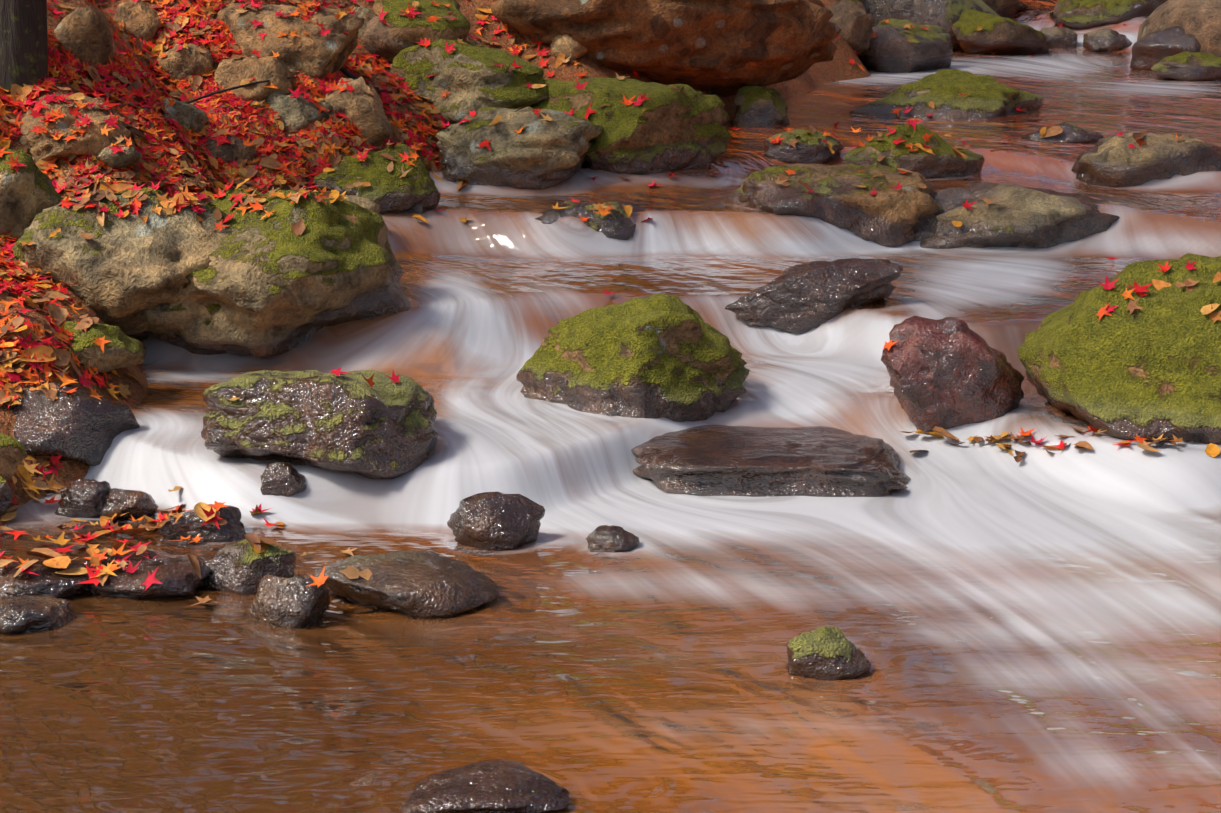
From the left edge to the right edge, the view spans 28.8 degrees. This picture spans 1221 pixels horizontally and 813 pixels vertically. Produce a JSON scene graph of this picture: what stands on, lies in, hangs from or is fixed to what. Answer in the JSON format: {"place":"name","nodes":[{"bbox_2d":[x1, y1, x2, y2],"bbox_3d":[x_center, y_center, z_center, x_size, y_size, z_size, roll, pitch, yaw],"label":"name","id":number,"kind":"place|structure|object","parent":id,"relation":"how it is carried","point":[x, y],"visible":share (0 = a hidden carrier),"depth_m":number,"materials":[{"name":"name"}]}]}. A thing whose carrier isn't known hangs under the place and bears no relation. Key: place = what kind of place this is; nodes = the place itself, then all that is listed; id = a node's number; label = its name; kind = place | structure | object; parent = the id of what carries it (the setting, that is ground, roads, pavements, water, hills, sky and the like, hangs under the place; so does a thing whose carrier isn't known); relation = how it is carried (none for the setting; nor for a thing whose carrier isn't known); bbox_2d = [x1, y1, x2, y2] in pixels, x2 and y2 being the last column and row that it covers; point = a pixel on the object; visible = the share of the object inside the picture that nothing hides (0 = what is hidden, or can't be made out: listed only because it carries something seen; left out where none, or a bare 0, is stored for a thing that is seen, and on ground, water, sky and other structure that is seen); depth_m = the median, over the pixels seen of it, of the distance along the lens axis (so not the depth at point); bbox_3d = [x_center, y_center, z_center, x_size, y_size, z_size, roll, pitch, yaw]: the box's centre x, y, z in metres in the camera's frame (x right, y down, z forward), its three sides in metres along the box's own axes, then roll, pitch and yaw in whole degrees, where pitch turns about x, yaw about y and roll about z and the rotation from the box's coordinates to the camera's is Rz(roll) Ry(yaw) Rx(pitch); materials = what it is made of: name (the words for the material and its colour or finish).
{"place":"outdoors","nodes":[
{"label":"outdoors","id":0,"kind":"place"},
{"bbox_2d":[0,0,870,525],"bbox_3d":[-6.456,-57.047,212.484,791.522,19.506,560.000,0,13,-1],"label":"ground","id":1,"kind":"structure","parent":0,"point":[838,68],"depth_m":8.29,"materials":[{"name":"red plant"}]},
{"bbox_2d":[0,0,47,94],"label":"corner tree","id":2,"kind":"object","parent":1,"relation":"on","point":[23,45],"visible":0.54,"depth_m":7.58,"materials":[{"name":"brown plant"}]},
{"bbox_2d":[185,35,713,103],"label":"twigs","id":3,"kind":"object","parent":1,"relation":"on","point":[346,72],"visible":0.06,"depth_m":8.20,"materials":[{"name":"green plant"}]},
{"bbox_2d":[0,0,1220,812],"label":"rocks","id":4,"kind":"object","parent":1,"relation":"on","point":[248,282],"visible":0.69,"depth_m":6.72,"materials":[{"name":"grey stone"}]},
{"bbox_2d":[0,0,1220,605],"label":"fallen leaves","id":5,"kind":"object","parent":4,"relation":"on","point":[40,352],"visible":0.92,"depth_m":7.70,"materials":[{"name":"red plant"}]},
{"bbox_2d":[0,0,1220,812],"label":"water","id":6,"kind":"structure","parent":0,"point":[1036,630],"depth_m":5.25,"materials":[{"name":"liquid"}]}
]}

